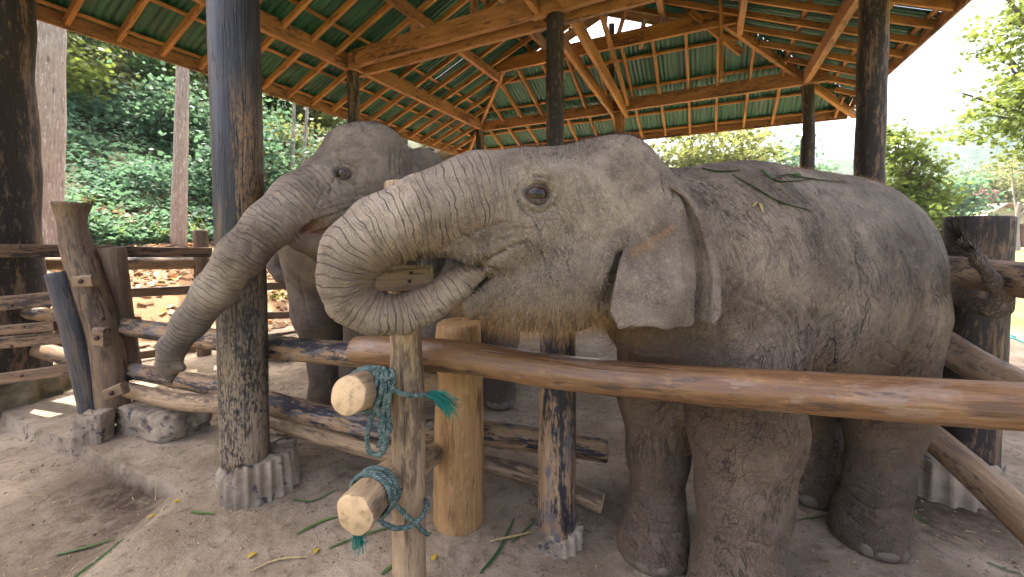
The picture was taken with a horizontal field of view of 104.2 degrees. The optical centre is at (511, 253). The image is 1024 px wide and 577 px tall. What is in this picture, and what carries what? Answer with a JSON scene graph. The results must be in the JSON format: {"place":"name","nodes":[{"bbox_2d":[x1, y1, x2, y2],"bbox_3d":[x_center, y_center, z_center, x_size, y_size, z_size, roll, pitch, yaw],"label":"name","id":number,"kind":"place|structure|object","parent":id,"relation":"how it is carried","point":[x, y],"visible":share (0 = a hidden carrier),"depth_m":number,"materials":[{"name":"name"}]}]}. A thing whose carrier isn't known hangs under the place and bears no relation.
{"place":"outdoors","nodes":[
{"label":"outdoors","id":0,"kind":"place"},
{"bbox_2d":[0,33,1023,576],"bbox_3d":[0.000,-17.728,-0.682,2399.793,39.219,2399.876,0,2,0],"label":"ground","id":1,"kind":"structure","parent":0,"point":[96,479],"depth_m":2.15,"materials":[{"name":"beige soil"}]},
{"bbox_2d":[35,20,66,244],"bbox_3d":[-6.411,-6.292,9.095,5.127,12.732,5.492,0,2,0],"label":"tree","id":2,"kind":"object","parent":1,"relation":"on","point":[50,74],"visible":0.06,"depth_m":6.74,"materials":[{"name":"brown plant"}]},
{"bbox_2d":[44,271,93,413],"bbox_3d":[-3.216,0.721,2.962,0.390,1.198,0.180,0,2,0],"label":"leaning pole","id":3,"kind":"object","parent":1,"relation":"on","point":[71,331],"visible":0.52,"depth_m":2.89,"materials":[{"name":"grey wood"}]},
{"bbox_2d":[74,564,89,576],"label":"grass stalk","id":4,"kind":"object","parent":1,"relation":"on","point":[77,574],"depth_m":1.77,"materials":[{"name":"green plant"}]},
{"bbox_2d":[66,31,101,54],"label":"tree","id":5,"kind":"object","parent":1,"relation":"on","point":[86,39],"depth_m":16.84,"materials":[{"name":"green plant"}]},
{"bbox_2d":[55,538,115,555],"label":"grass stalk","id":6,"kind":"object","parent":1,"relation":"on","point":[77,549],"depth_m":1.98,"materials":[{"name":"green plant"}]},
{"bbox_2d":[65,191,109,203],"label":"grass tuft","id":7,"kind":"object","parent":1,"relation":"on","point":[94,200],"visible":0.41,"depth_m":8.82,"materials":[{"name":"green plant"}]},
{"bbox_2d":[70,408,114,456],"bbox_3d":[-2.987,1.271,2.846,0.199,0.309,0.168,0,2,-6],"label":"concrete stub","id":8,"kind":"object","parent":1,"relation":"on","point":[91,427],"visible":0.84,"depth_m":2.78,"materials":[{"name":"grey concrete"}]},
{"bbox_2d":[80,538,124,572],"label":"grass stalk","id":9,"kind":"object","parent":1,"relation":"on","point":[100,557],"depth_m":1.86,"materials":[{"name":"green plant"}]},
{"bbox_2d":[66,30,143,108],"bbox_3d":[-14.280,-6.068,11.791,5.182,3.866,4.920,2,3,45],"label":"shrub","id":10,"kind":"object","parent":1,"relation":"on","point":[92,78],"visible":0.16,"depth_m":12.10,"materials":[{"name":"green plant"}]},
{"bbox_2d":[66,31,150,114],"bbox_3d":[-14.951,-6.117,13.142,4.239,3.188,3.839,1,3,31],"label":"shrub","id":11,"kind":"object","parent":1,"relation":"on","point":[100,65],"visible":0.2,"depth_m":13.35,"materials":[{"name":"green plant"}]},
{"bbox_2d":[89,200,140,226],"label":"grass tuft","id":12,"kind":"object","parent":1,"relation":"on","point":[114,218],"visible":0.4,"depth_m":8.54,"materials":[{"name":"green plant"}]},
{"bbox_2d":[110,47,132,64],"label":"tree","id":13,"kind":"object","parent":1,"relation":"on","point":[125,55],"visible":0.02,"depth_m":18.45,"materials":[{"name":"green plant"}]},
{"bbox_2d":[69,33,202,102],"bbox_3d":[-14.396,-7.182,15.416,5.563,3.914,4.610,1,3,28],"label":"shrub","id":14,"kind":"object","parent":1,"relation":"on","point":[133,60],"visible":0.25,"depth_m":14.95,"materials":[{"name":"green plant"}]},
{"bbox_2d":[116,219,167,233],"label":"grass tuft","id":15,"kind":"object","parent":1,"relation":"on","point":[139,227],"visible":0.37,"depth_m":8.66,"materials":[{"name":"green plant"}]},
{"bbox_2d":[0,230,295,384],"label":"side fence","id":16,"kind":"object","parent":1,"relation":"on","point":[196,256],"visible":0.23,"depth_m":3.52,"materials":[{"name":"brown wood"}]},
{"bbox_2d":[90,62,209,145],"bbox_3d":[-12.075,-4.757,13.763,4.905,2.718,3.863,0,2,0],"label":"shrub","id":17,"kind":"object","parent":1,"relation":"on","point":[155,108],"visible":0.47,"depth_m":13.24,"materials":[{"name":"green plant"}]},
{"bbox_2d":[115,400,211,442],"bbox_3d":[-2.662,1.249,3.037,0.691,0.260,0.359,1,3,20],"label":"concrete block","id":18,"kind":"object","parent":1,"relation":"on","point":[148,422],"depth_m":2.87,"materials":[{"name":"grey concrete"}]},
{"bbox_2d":[50,201,130,413],"bbox_3d":[-3.062,0.408,2.949,0.718,1.587,0.268,1,3,17],"label":"gate post","id":19,"kind":"object","parent":18,"relation":"on","point":[92,294],"visible":0.93,"depth_m":2.92,"materials":[{"name":"brown wood"}]},
{"bbox_2d":[47,199,291,502],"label":"fallen leaves","id":20,"kind":"object","parent":1,"relation":"on","point":[160,280],"depth_m":7.28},
{"bbox_2d":[170,65,188,246],"bbox_3d":[-6.299,-6.301,10.982,4.525,12.485,4.982,0,2,0],"label":"tree","id":21,"kind":"object","parent":1,"relation":"on","point":[179,210],"visible":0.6,"depth_m":8.76,"materials":[{"name":"grey plant"}]},
{"bbox_2d":[189,70,208,96],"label":"tree","id":22,"kind":"object","parent":1,"relation":"on","point":[205,77],"visible":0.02,"depth_m":18.71,"materials":[{"name":"green plant"}]},
{"bbox_2d":[187,211,212,231],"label":"grass tuft","id":23,"kind":"object","parent":1,"relation":"on","point":[204,226],"visible":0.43,"depth_m":9.79,"materials":[{"name":"green plant"}]},
{"bbox_2d":[190,511,214,513],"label":"grass stalk","id":24,"kind":"object","parent":1,"relation":"on","point":[199,512],"depth_m":2.10,"materials":[{"name":"green plant"}]},
{"bbox_2d":[110,49,298,131],"bbox_3d":[-13.081,-7.265,16.509,5.995,5.105,6.726,2,3,34],"label":"shrub","id":25,"kind":"object","parent":1,"relation":"on","point":[194,84],"visible":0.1,"depth_m":16.17,"materials":[{"name":"green plant"}]},
{"bbox_2d":[65,35,344,245],"bbox_3d":[-14.177,-5.105,14.638,17.137,11.893,38.133,1,3,26],"label":"ground cover","id":26,"kind":"object","parent":1,"relation":"on","point":[155,171],"visible":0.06,"depth_m":10.35,"materials":[{"name":"green plant"}]},
{"bbox_2d":[96,59,322,173],"bbox_3d":[-9.487,-4.546,13.775,5.692,4.431,5.517,1,3,23],"label":"shrub","id":27,"kind":"object","parent":1,"relation":"on","point":[277,119],"visible":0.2,"depth_m":13.48,"materials":[{"name":"green plant"}]},
{"bbox_2d":[149,120,318,202],"bbox_3d":[-7.896,-2.363,12.241,4.920,3.291,4.500,2,3,37],"label":"shrub","id":28,"kind":"object","parent":1,"relation":"on","point":[275,163],"visible":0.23,"depth_m":12.03,"materials":[{"name":"green plant"}]},
{"bbox_2d":[267,290,287,303],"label":"grass tuft","id":29,"kind":"object","parent":1,"relation":"on","point":[278,295],"visible":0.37,"depth_m":7.63,"materials":[{"name":"yellow plant"}]},
{"bbox_2d":[251,556,306,570],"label":"dry stalk","id":30,"kind":"object","parent":1,"relation":"on","point":[277,559],"visible":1,"depth_m":1.79,"materials":[{"name":"beige plant"}]},
{"bbox_2d":[262,94,304,127],"bbox_3d":[-12.561,-10.938,20.213,8.190,10.244,5.918,0,2,0],"label":"tree","id":31,"kind":"object","parent":1,"relation":"on","point":[275,100],"visible":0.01,"depth_m":20.13,"materials":[{"name":"green plant"}]},
{"bbox_2d":[290,103,294,170],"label":"sapling","id":32,"kind":"object","parent":1,"relation":"on","point":[293,133],"visible":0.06,"depth_m":12.94,"materials":[{"name":"grey plant"}]},
{"bbox_2d":[264,113,330,180],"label":"shrub","id":33,"kind":"object","parent":1,"relation":"on","point":[289,135],"visible":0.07,"depth_m":13.88,"materials":[{"name":"green plant"}]},
{"bbox_2d":[154,118,445,414],"bbox_3d":[-1.106,0.228,3.221,1.407,2.177,2.763,0,2,0],"label":"elephant","id":34,"kind":"object","parent":1,"relation":"on","point":[291,217],"visible":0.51,"depth_m":2.11},
{"bbox_2d":[266,252,284,282],"bbox_3d":[-1.611,0.345,4.978,2.658,1.795,0.841,0,2,-4],"label":"elephant","id":35,"kind":"object","parent":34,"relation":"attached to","point":[273,267],"depth_m":4.68},
{"bbox_2d":[302,107,308,163],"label":"sapling","id":36,"kind":"object","parent":1,"relation":"on","point":[305,130],"visible":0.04,"depth_m":13.21,"materials":[{"name":"grey plant"}]},
{"bbox_2d":[277,101,346,149],"bbox_3d":[-10.638,-9.535,21.250,7.195,8.779,5.485,0,2,0],"label":"tree","id":37,"kind":"object","parent":1,"relation":"on","point":[327,121],"visible":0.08,"depth_m":20.77,"materials":[{"name":"green plant"}]},
{"bbox_2d":[292,490,334,501],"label":"grass stalk","id":38,"kind":"object","parent":1,"relation":"on","point":[312,500],"depth_m":2.21,"materials":[{"name":"green plant"}]},
{"bbox_2d":[296,516,336,533],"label":"grass stalk","id":39,"kind":"object","parent":1,"relation":"on","point":[311,525],"depth_m":2.02,"materials":[{"name":"green plant"}]},
{"bbox_2d":[329,528,386,548],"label":"grass stalk","id":40,"kind":"object","parent":1,"relation":"on","point":[354,538],"depth_m":1.91,"materials":[{"name":"green plant"}]},
{"bbox_2d":[381,565,391,574],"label":"grass stalk","id":41,"kind":"object","parent":1,"relation":"on","point":[386,569],"depth_m":1.73,"materials":[{"name":"green plant"}]},
{"bbox_2d":[433,149,454,160],"bbox_3d":[-3.539,-2.833,25.804,8.200,6.800,6.200,0,2,0],"label":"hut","id":42,"kind":"object","parent":1,"relation":"on","point":[443,155],"visible":0.02,"depth_m":23.80,"materials":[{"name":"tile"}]},
{"bbox_2d":[421,259,519,409],"bbox_3d":[-0.300,0.418,3.670,0.826,1.760,2.422,0,2,0],"label":"elephant","id":43,"kind":"object","parent":1,"relation":"on","point":[499,394],"visible":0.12,"depth_m":3.33},
{"bbox_2d":[0,0,971,510],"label":"pavilion","id":44,"kind":"structure","parent":1,"relation":"on","point":[676,68],"depth_m":5.40,"materials":[{"name":"brown wood"}]},
{"bbox_2d":[480,518,514,573],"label":"grass stalk","id":45,"kind":"object","parent":1,"relation":"on","point":[492,559],"depth_m":1.85,"materials":[{"name":"green plant"}]},
{"bbox_2d":[490,531,530,541],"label":"dry stalk","id":46,"kind":"object","parent":1,"relation":"on","point":[508,537],"visible":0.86,"depth_m":1.93,"materials":[{"name":"beige plant"}]},
{"bbox_2d":[3,378,1022,576],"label":"grit","id":47,"kind":"object","parent":1,"relation":"on","point":[430,532],"visible":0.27,"depth_m":2.02,"materials":[{"name":"brown gravel"}]},
{"bbox_2d":[3,398,1023,576],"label":"straw crumbs","id":48,"kind":"object","parent":1,"relation":"on","point":[434,532],"visible":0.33,"depth_m":2.02,"materials":[{"name":"beige plant"}]},
{"bbox_2d":[20,180,1023,576],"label":"log fence","id":49,"kind":"object","parent":1,"relation":"on","point":[460,360],"visible":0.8,"depth_m":1.62,"materials":[{"name":"brown wood"}]},
{"bbox_2d":[97,247,141,380],"bbox_3d":[-3.087,0.474,3.143,0.265,1.056,0.173,0,2,0],"label":"fence post","id":50,"kind":"object","parent":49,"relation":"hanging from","point":[114,260],"visible":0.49,"depth_m":3.10,"materials":[{"name":"brown wood"}]},
{"bbox_2d":[268,358,286,361],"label":"timber block","id":51,"kind":"structure","parent":49,"relation":"attached to","point":[273,360],"depth_m":4.63,"materials":[{"name":"brown wood"}]},
{"bbox_2d":[331,370,438,415],"bbox_3d":[-0.483,0.530,1.595,0.166,0.257,0.562,1,3,19],"label":"gate pole","id":52,"kind":"object","parent":49,"relation":"attached to","point":[353,394],"visible":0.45,"depth_m":1.34,"materials":[{"name":"brown wood"}]},
{"bbox_2d":[349,465,429,555],"bbox_3d":[-0.438,0.920,1.436,0.280,0.312,0.149,-1,2,-16],"label":"rope","id":53,"kind":"object","parent":49,"relation":"attached to","point":[387,479],"visible":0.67,"depth_m":1.41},
{"bbox_2d":[337,442,442,535],"bbox_3d":[-0.434,0.916,1.660,0.151,0.297,0.750,1,2,13],"label":"gate pole","id":54,"kind":"object","parent":49,"relation":"attached to","point":[362,504],"visible":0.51,"depth_m":1.31,"materials":[{"name":"brown wood"}]},
{"bbox_2d":[350,365,461,456],"bbox_3d":[-0.425,0.563,1.476,0.475,0.321,0.188,1,3,16],"label":"rope","id":55,"kind":"object","parent":49,"relation":"attached to","point":[385,376],"visible":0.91,"depth_m":1.42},
{"bbox_2d":[512,520,534,542],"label":"grass stalk","id":56,"kind":"object","parent":1,"relation":"on","point":[517,537],"depth_m":1.97,"materials":[{"name":"green plant"}]},
{"bbox_2d":[315,127,1015,576],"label":"elephant","id":57,"kind":"object","parent":1,"relation":"on","point":[637,247],"visible":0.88,"depth_m":1.39},
{"bbox_2d":[702,168,739,171],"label":"grass stalk","id":58,"kind":"object","parent":57,"relation":"on","point":[720,170],"depth_m":1.53,"materials":[{"name":"green plant"}]},
{"bbox_2d":[751,202,763,211],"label":"grass stalk","id":59,"kind":"object","parent":57,"relation":"on","point":[760,205],"depth_m":1.41,"materials":[{"name":"beige plant"}]},
{"bbox_2d":[732,174,813,210],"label":"grass stalk","id":60,"kind":"object","parent":57,"relation":"on","point":[772,197],"depth_m":1.44,"materials":[{"name":"green plant"}]},
{"bbox_2d":[761,169,813,181],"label":"grass stalk","id":61,"kind":"object","parent":57,"relation":"on","point":[766,173],"depth_m":1.52,"materials":[{"name":"green plant"}]},
{"bbox_2d":[774,174,845,181],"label":"grass stalk","id":62,"kind":"object","parent":57,"relation":"on","point":[808,178],"depth_m":1.56,"materials":[{"name":"green plant"}]},
{"bbox_2d":[649,127,799,167],"bbox_3d":[16.813,-5.891,33.949,14.003,12.262,12.836,0,2,0],"label":"tree","id":63,"kind":"object","parent":1,"relation":"on","point":[692,155],"visible":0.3,"depth_m":31.20,"materials":[{"name":"green plant"}]},
{"bbox_2d":[728,126,817,167],"bbox_3d":[24.986,-6.959,39.315,8.567,13.945,8.385,-2,3,-44],"label":"tree","id":64,"kind":"object","parent":1,"relation":"on","point":[777,157],"visible":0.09,"depth_m":38.21,"materials":[{"name":"green plant"}]},
{"bbox_2d":[765,128,851,171],"bbox_3d":[26.909,-5.788,37.699,8.583,11.757,8.020,1,3,23],"label":"tree","id":65,"kind":"object","parent":1,"relation":"on","point":[794,161],"visible":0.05,"depth_m":36.56,"materials":[{"name":"green plant"}]},
{"bbox_2d":[797,516,825,520],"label":"grass stalk","id":66,"kind":"object","parent":1,"relation":"on","point":[810,518],"depth_m":2.06,"materials":[{"name":"green plant"}]},
{"bbox_2d":[914,512,934,525],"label":"grass stalk","id":67,"kind":"object","parent":1,"relation":"on","point":[917,515],"depth_m":2.05,"materials":[{"name":"green plant"}]},
{"bbox_2d":[885,118,972,236],"bbox_3d":[16.603,-2.364,16.740,5.345,6.656,3.429,0,2,0],"label":"tree","id":68,"kind":"object","parent":1,"relation":"on","point":[909,181],"visible":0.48,"depth_m":16.38,"materials":[{"name":"green plant"}]},
{"bbox_2d":[911,0,1023,166],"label":"tree","id":69,"kind":"object","parent":1,"relation":"on","point":[1013,14],"visible":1,"depth_m":11.54,"materials":[{"name":"green plant"}]},
{"bbox_2d":[918,215,1023,545],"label":"log fence","id":70,"kind":"object","parent":1,"relation":"on","point":[962,467],"visible":0.31,"depth_m":2.11,"materials":[{"name":"brown wood"}]},
{"bbox_2d":[924,169,1017,221],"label":"tree","id":71,"kind":"object","parent":1,"relation":"on","point":[974,201],"visible":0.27,"depth_m":41.66,"materials":[{"name":"green plant"}]},
{"bbox_2d":[951,167,1014,180],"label":"tree","id":72,"kind":"object","parent":1,"relation":"on","point":[969,172],"depth_m":88.84,"materials":[{"name":"green plant"}]},
{"bbox_2d":[973,188,999,204],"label":"shrub","id":73,"kind":"object","parent":1,"relation":"on","point":[995,193],"visible":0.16,"depth_m":57.19,"materials":[{"name":"pink plant"}]},
{"bbox_2d":[955,159,1023,205],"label":"tree","id":74,"kind":"object","parent":1,"relation":"on","point":[1007,196],"visible":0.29,"depth_m":63.92,"materials":[{"name":"green plant"}]},
{"bbox_2d":[968,147,1023,249],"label":"tree","id":75,"kind":"object","parent":1,"relation":"on","point":[1018,207],"visible":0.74,"depth_m":42.19,"materials":[{"name":"green plant"}]},
{"bbox_2d":[974,203,1023,246],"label":"house","id":76,"kind":"structure","parent":1,"relation":"on","point":[1003,207],"depth_m":55.31,"materials":[{"name":"tile"}]},
{"bbox_2d":[987,562,1021,574],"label":"grass stalk","id":77,"kind":"object","parent":1,"relation":"on","point":[1004,568],"depth_m":1.74,"materials":[{"name":"green plant"}]},
{"bbox_2d":[1010,335,1023,342],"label":"garden hose","id":78,"kind":"object","parent":1,"relation":"on","point":[1014,337],"visible":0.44,"depth_m":5.62,"materials":[{"name":"teal rubber"}]},
{"bbox_2d":[452,0,1023,166],"label":"sky","id":79,"kind":"structure","parent":0,"point":[916,89],"materials":[{"name":"white"}]},
{"bbox_2d":[815,158,917,181],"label":"hill","id":80,"kind":"structure","parent":0,"point":[846,166],"depth_m":310.68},
{"bbox_2d":[896,94,1023,180],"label":"hill","id":81,"kind":"structure","parent":0,"point":[970,153],"depth_m":284.32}
]}

